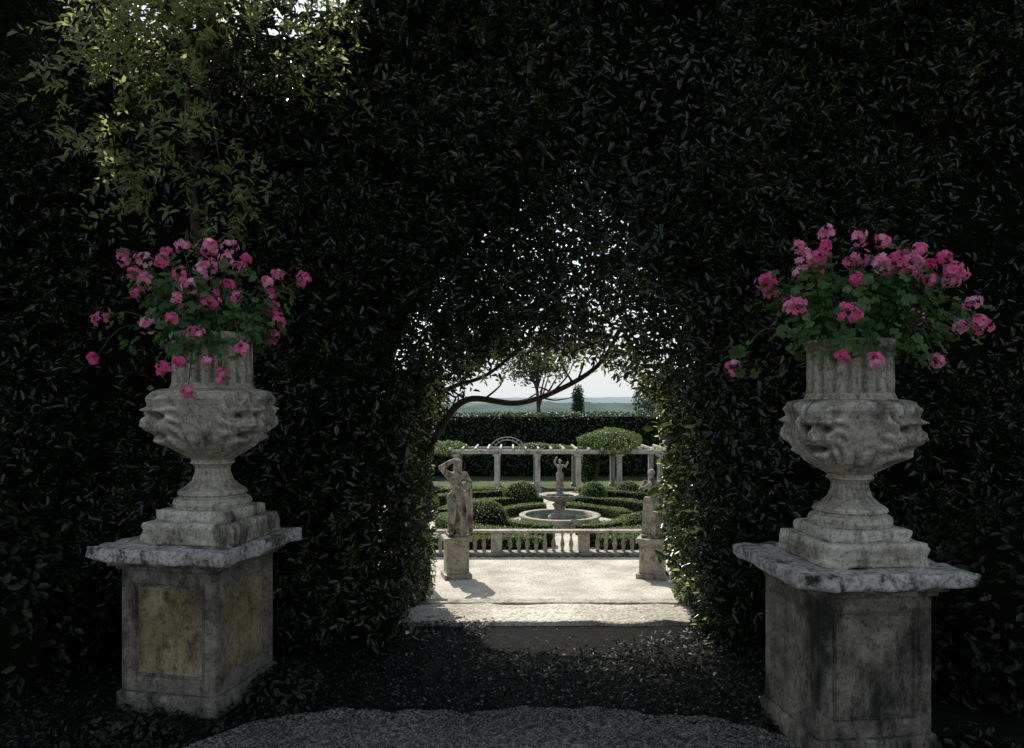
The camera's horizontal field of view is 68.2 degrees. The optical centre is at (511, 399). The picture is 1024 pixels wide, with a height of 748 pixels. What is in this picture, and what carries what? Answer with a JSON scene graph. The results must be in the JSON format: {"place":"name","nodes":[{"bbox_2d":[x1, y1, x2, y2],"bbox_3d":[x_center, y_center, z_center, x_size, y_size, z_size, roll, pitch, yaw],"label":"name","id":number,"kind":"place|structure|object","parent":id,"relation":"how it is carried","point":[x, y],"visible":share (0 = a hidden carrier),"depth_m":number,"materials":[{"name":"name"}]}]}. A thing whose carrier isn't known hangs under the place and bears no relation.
{"place":"outdoors","nodes":[
{"label":"outdoors","id":0,"kind":"place"},
{"bbox_2d":[129,0,694,398],"label":"sky","id":1,"kind":"structure","parent":0,"point":[595,385],"materials":[{"name":"white"}]},
{"bbox_2d":[0,403,1023,747],"bbox_3d":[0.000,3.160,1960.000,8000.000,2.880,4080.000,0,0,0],"label":"ground","id":2,"kind":"structure","parent":0,"point":[548,639],"depth_m":4.65,"materials":[{"name":"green plant"}]},
{"bbox_2d":[0,501,104,706],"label":"ivy shrub","id":3,"kind":"object","parent":2,"relation":"on","point":[38,608],"visible":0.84,"depth_m":4.49,"materials":[{"name":"green plant"}]},
{"bbox_2d":[27,710,191,747],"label":"ivy shrub","id":4,"kind":"object","parent":2,"relation":"on","point":[139,728],"visible":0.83,"depth_m":3.81,"materials":[{"name":"green plant"}]},
{"bbox_2d":[6,0,370,291],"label":"laurel tree","id":5,"kind":"object","parent":2,"relation":"on","point":[189,12],"visible":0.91,"depth_m":4.86,"materials":[{"name":"green plant"}]},
{"bbox_2d":[83,528,301,720],"bbox_3d":[-1.809,1.253,4.402,0.860,0.928,0.866,0,0,12],"label":"stone pedestal","id":6,"kind":"object","parent":2,"relation":"on","point":[197,629],"visible":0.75,"depth_m":4.13,"materials":[{"name":"grey stone"}]},
{"bbox_2d":[139,330,280,547],"bbox_3d":[-1.737,0.214,4.399,0.698,1.200,0.687,0,0,-6],"label":"stone urn","id":7,"kind":"object","parent":6,"relation":"on","point":[211,429],"visible":0.82,"depth_m":4.18,"materials":[{"name":"stone"}]},
{"bbox_2d":[86,238,314,398],"bbox_3d":[-1.745,-0.468,4.345,1.046,0.924,1.011,0,0,43],"label":"geranium plant","id":8,"kind":"object","parent":7,"relation":"in","point":[206,309],"visible":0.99,"depth_m":4.18,"materials":[{"name":"pink plant"}]},
{"bbox_2d":[243,657,332,718],"bbox_3d":[-1.286,1.704,4.371,0.510,0.362,0.698,0,0,0],"label":"ivy shrub","id":9,"kind":"object","parent":2,"relation":"on","point":[289,686],"visible":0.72,"depth_m":4.22,"materials":[{"name":"green plant"}]},
{"bbox_2d":[388,536,437,605],"bbox_3d":[-2.081,3.518,14.971,1.199,1.864,1.412,0,0,0],"label":"garden shrub","id":10,"kind":"object","parent":2,"relation":"on","point":[420,596],"visible":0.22,"depth_m":14.83,"materials":[{"name":"green plant"}]},
{"bbox_2d":[382,533,546,549],"bbox_3d":[-2.558,3.822,20.352,7.004,0.492,0.658,0,0,0],"label":"box hedge","id":11,"kind":"object","parent":2,"relation":"on","point":[514,538],"visible":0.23,"depth_m":20.17,"materials":[{"name":"green plant"}]},
{"bbox_2d":[437,490,504,507],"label":"box hedge","id":12,"kind":"object","parent":2,"relation":"on","point":[442,498],"visible":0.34,"depth_m":28.94,"materials":[{"name":"green plant"}]},
{"bbox_2d":[434,485,507,494],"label":"box hedge","id":13,"kind":"object","parent":2,"relation":"on","point":[442,490],"visible":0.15,"depth_m":29.68,"materials":[{"name":"green plant"}]},
{"bbox_2d":[0,616,948,747],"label":"ground ivy","id":14,"kind":"object","parent":2,"relation":"on","point":[38,714],"visible":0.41,"depth_m":4.51,"materials":[{"name":"green plant"}]},
{"bbox_2d":[437,495,543,513],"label":"box hedge","id":15,"kind":"object","parent":2,"relation":"on","point":[504,501],"visible":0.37,"depth_m":27.64,"materials":[{"name":"green plant"}]},
{"bbox_2d":[434,512,552,546],"bbox_3d":[-0.880,3.782,22.088,1.346,0.535,5.144,0,0,-45],"label":"box hedge","id":16,"kind":"object","parent":2,"relation":"on","point":[441,521],"visible":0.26,"depth_m":21.50,"materials":[{"name":"green plant"}]},
{"bbox_2d":[378,491,610,549],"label":"parterre gravel","id":17,"kind":"structure","parent":2,"relation":"on","point":[566,536],"depth_m":22.12,"materials":[{"name":"beige gravel"}]},
{"bbox_2d":[430,497,439,513],"bbox_3d":[-3.199,3.550,26.015,1.452,0.994,1.522,0,0,0],"label":"topiary ball","id":18,"kind":"object","parent":17,"relation":"on","point":[435,508],"visible":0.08,"depth_m":25.80,"materials":[{"name":"green plant"}]},
{"bbox_2d":[473,498,508,526],"bbox_3d":[-0.877,3.517,23.003,1.566,1.064,1.586,0,0,0],"label":"topiary ball","id":19,"kind":"object","parent":17,"relation":"on","point":[488,512],"visible":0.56,"depth_m":22.51,"materials":[{"name":"green plant"}]},
{"bbox_2d":[502,480,538,504],"bbox_3d":[0.328,3.538,28.401,1.396,1.025,1.383,0,0,0],"label":"topiary ball","id":20,"kind":"object","parent":17,"relation":"on","point":[524,492],"visible":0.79,"depth_m":27.97,"materials":[{"name":"green plant"}]},
{"bbox_2d":[519,457,600,528],"bbox_3d":[1.550,2.917,24.500,2.700,2.166,2.700,0,0,0],"label":"stone fountain","id":21,"kind":"object","parent":17,"relation":"on","point":[559,516],"visible":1,"depth_m":24.36,"materials":[{"name":"grey stone"}]},
{"bbox_2d":[580,480,607,497],"bbox_3d":[3.103,3.551,28.591,1.081,1.015,1.115,0,0,0],"label":"topiary ball","id":22,"kind":"object","parent":17,"relation":"on","point":[593,489],"visible":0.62,"depth_m":28.29,"materials":[{"name":"green plant"}]},
{"bbox_2d":[616,481,640,492],"bbox_3d":[4.602,3.605,29.804,1.055,0.908,1.049,0,0,0],"label":"topiary ball","id":23,"kind":"object","parent":17,"relation":"on","point":[631,486],"visible":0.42,"depth_m":29.52,"materials":[{"name":"green plant"}]},
{"bbox_2d":[623,511,642,527],"bbox_3d":[3.906,3.664,22.407,1.251,0.790,1.270,0,0,0],"label":"topiary ball","id":24,"kind":"object","parent":17,"relation":"on","point":[634,518],"visible":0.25,"depth_m":22.14,"materials":[{"name":"green plant"}]},
{"bbox_2d":[198,713,796,747],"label":"gravel walk","id":25,"kind":"structure","parent":2,"relation":"on","point":[554,740],"depth_m":3.82,"materials":[{"name":"grey gravel"}]},
{"bbox_2d":[183,705,797,747],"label":"pebbles","id":26,"kind":"object","parent":25,"relation":"on","point":[533,712],"visible":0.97,"depth_m":3.92,"materials":[{"name":"grey gravel"}]},
{"bbox_2d":[0,0,1023,657],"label":"clipped hedge","id":27,"kind":"object","parent":2,"relation":"on","point":[716,156],"visible":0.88,"depth_m":5.39,"materials":[{"name":"green plant"}]},
{"bbox_2d":[422,307,638,455],"bbox_3d":[0.090,0.017,6.257,1.940,1.591,0.563,0,0,0],"label":"overhanging branch","id":28,"kind":"object","parent":27,"relation":"attached to","point":[443,423],"visible":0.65,"depth_m":6.26,"materials":[{"name":"brown plant"}]},
{"bbox_2d":[503,502,546,517],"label":"box hedge","id":29,"kind":"object","parent":2,"relation":"on","point":[515,510],"visible":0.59,"depth_m":26.18,"materials":[{"name":"green plant"}]},
{"bbox_2d":[503,518,554,528],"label":"box hedge","id":30,"kind":"object","parent":2,"relation":"on","point":[518,523],"visible":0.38,"depth_m":22.48,"materials":[{"name":"green plant"}]},
{"bbox_2d":[500,345,571,414],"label":"pine tree","id":31,"kind":"object","parent":2,"relation":"on","point":[533,369],"visible":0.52,"depth_m":61.80,"materials":[{"name":"green plant"}]},
{"bbox_2d":[435,401,657,414],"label":"distant woods","id":32,"kind":"object","parent":2,"relation":"on","point":[548,406],"visible":0.13,"depth_m":251.34,"materials":[{"name":"green plant"}]},
{"bbox_2d":[378,529,716,555],"bbox_3d":[1.650,3.672,19.500,13.500,0.655,0.320,0,0,0],"label":"stone balustrade","id":33,"kind":"object","parent":2,"relation":"on","point":[582,550],"visible":0.35,"depth_m":19.39,"materials":[{"name":"beige stone"}]},
{"bbox_2d":[374,603,722,626],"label":"stone steps","id":34,"kind":"structure","parent":2,"relation":"on","point":[629,614],"depth_m":5.93,"materials":[{"name":"beige stone"}]},
{"bbox_2d":[428,410,670,476],"bbox_3d":[2.010,2.325,40.261,32.341,3.660,1.988,0,0,0],"label":"tall hedge","id":35,"kind":"object","parent":2,"relation":"on","point":[473,429],"visible":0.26,"depth_m":39.68,"materials":[{"name":"green plant"}]},
{"bbox_2d":[435,437,665,491],"bbox_3d":[2.000,2.799,34.100,16.600,2.401,3.000,0,0,0],"label":"garden pergola","id":36,"kind":"object","parent":2,"relation":"on","point":[577,453],"visible":0.41,"depth_m":32.91,"materials":[{"name":"stone"}]},
{"bbox_2d":[430,440,472,457],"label":"climbing vine","id":37,"kind":"object","parent":36,"relation":"attached to","point":[442,446],"visible":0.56,"depth_m":33.41,"materials":[{"name":"green plant"}]},
{"bbox_2d":[511,442,572,456],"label":"climbing vine","id":38,"kind":"object","parent":36,"relation":"attached to","point":[531,446],"visible":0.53,"depth_m":34.04,"materials":[{"name":"green plant"}]},
{"bbox_2d":[581,448,600,483],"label":"hedge","id":39,"kind":"object","parent":36,"relation":"attached to","point":[589,468],"visible":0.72,"depth_m":33.87,"materials":[{"name":"green plant"}]},
{"bbox_2d":[576,427,642,454],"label":"climbing vine","id":40,"kind":"object","parent":36,"relation":"attached to","point":[606,438],"visible":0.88,"depth_m":33.13,"materials":[{"name":"green plant"}]},
{"bbox_2d":[612,433,638,456],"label":"climbing vine","id":41,"kind":"object","parent":36,"relation":"attached to","point":[621,449],"visible":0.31,"depth_m":32.69,"materials":[{"name":"green plant"}]},
{"bbox_2d":[570,384,584,415],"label":"cypress tree","id":42,"kind":"object","parent":2,"relation":"on","point":[577,404],"visible":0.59,"depth_m":61.78,"materials":[{"name":"green plant"}]},
{"bbox_2d":[566,501,632,518],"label":"box hedge","id":43,"kind":"object","parent":2,"relation":"on","point":[611,512],"visible":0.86,"depth_m":25.87,"materials":[{"name":"green plant"}]},
{"bbox_2d":[575,513,628,535],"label":"box hedge","id":44,"kind":"object","parent":2,"relation":"on","point":[615,522],"visible":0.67,"depth_m":22.54,"materials":[{"name":"green plant"}]},
{"bbox_2d":[595,533,639,549],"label":"box hedge","id":45,"kind":"object","parent":2,"relation":"on","point":[627,537],"visible":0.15,"depth_m":20.17,"materials":[{"name":"green plant"}]},
{"bbox_2d":[565,495,677,517],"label":"box hedge","id":46,"kind":"object","parent":2,"relation":"on","point":[634,505],"visible":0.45,"depth_m":27.41,"materials":[{"name":"green plant"}]},
{"bbox_2d":[585,518,671,546],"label":"box hedge","id":47,"kind":"object","parent":2,"relation":"on","point":[592,539],"visible":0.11,"depth_m":20.78,"materials":[{"name":"green plant"}]},
{"bbox_2d":[605,489,659,500],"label":"box hedge","id":48,"kind":"object","parent":2,"relation":"on","point":[626,494],"visible":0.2,"depth_m":28.93,"materials":[{"name":"green plant"}]},
{"bbox_2d":[576,485,714,500],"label":"box hedge","id":49,"kind":"object","parent":2,"relation":"on","point":[579,487],"visible":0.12,"depth_m":29.76,"materials":[{"name":"green plant"}]},
{"bbox_2d":[631,382,665,414],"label":"oak tree","id":50,"kind":"object","parent":2,"relation":"on","point":[646,406],"visible":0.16,"depth_m":65.66,"materials":[{"name":"green plant"}]},
{"bbox_2d":[669,559,711,600],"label":"garden shrub","id":51,"kind":"object","parent":2,"relation":"on","point":[674,592],"visible":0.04,"depth_m":15.04,"materials":[{"name":"green plant"}]},
{"bbox_2d":[732,541,975,747],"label":"stone pedestal","id":52,"kind":"object","parent":2,"relation":"on","point":[847,658],"visible":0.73,"depth_m":3.59,"materials":[{"name":"grey stone"}]},
{"bbox_2d":[779,337,931,568],"bbox_3d":[1.719,0.256,3.833,0.626,1.114,0.656,0,0,7],"label":"stone urn","id":53,"kind":"object","parent":52,"relation":"on","point":[852,427],"visible":0.88,"depth_m":3.64,"materials":[{"name":"stone"}]},
{"bbox_2d":[725,223,995,378],"bbox_3d":[1.730,-0.495,3.784,1.320,0.778,0.821,0,0,0],"label":"geranium plant","id":54,"kind":"object","parent":53,"relation":"in","point":[871,323],"visible":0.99,"depth_m":3.63,"materials":[{"name":"pink plant"}]},
{"bbox_2d":[924,489,1023,717],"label":"ivy shrub","id":55,"kind":"object","parent":2,"relation":"on","point":[977,636],"visible":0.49,"depth_m":4.25,"materials":[{"name":"green plant"}]},
{"bbox_2d":[935,720,1022,747],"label":"ivy shrub","id":56,"kind":"object","parent":2,"relation":"on","point":[981,737],"visible":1,"depth_m":3.53,"materials":[{"name":"green plant"}]},
{"bbox_2d":[378,557,677,598],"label":"gravel terrace","id":57,"kind":"structure","parent":0,"point":[553,577],"depth_m":16.73,"materials":[{"name":"beige gravel"}]},
{"bbox_2d":[439,459,472,580],"bbox_3d":[-1.263,2.663,17.099,0.812,2.694,0.625,0,0,-14],"label":"garden statue","id":58,"kind":"object","parent":57,"relation":"on","point":[456,538],"visible":1,"depth_m":16.93,"materials":[{"name":"stone"}]},
{"bbox_2d":[418,599,679,604],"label":"stone kerb","id":59,"kind":"structure","parent":57,"relation":"on","point":[552,601],"depth_m":14.82,"materials":[{"name":"beige stone"}]},
{"bbox_2d":[636,469,668,580],"bbox_3d":[3.183,2.784,17.099,0.656,2.452,0.650,0,0,20],"label":"garden statue","id":60,"kind":"object","parent":57,"relation":"on","point":[651,567],"visible":0.71,"depth_m":16.93,"materials":[{"name":"stone"}]},
{"bbox_2d":[121,609,959,724],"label":"fallen leaves","id":61,"kind":"object","parent":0,"point":[533,680],"visible":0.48,"depth_m":4.52,"materials":[{"name":"brown plant"}]},
{"bbox_2d":[438,397,649,402],"bbox_3d":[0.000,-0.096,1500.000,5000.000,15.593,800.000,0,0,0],"label":"distant hills","id":62,"kind":"structure","parent":0,"point":[610,400],"depth_m":1390.74,"materials":[{"name":"grey"}]}
]}

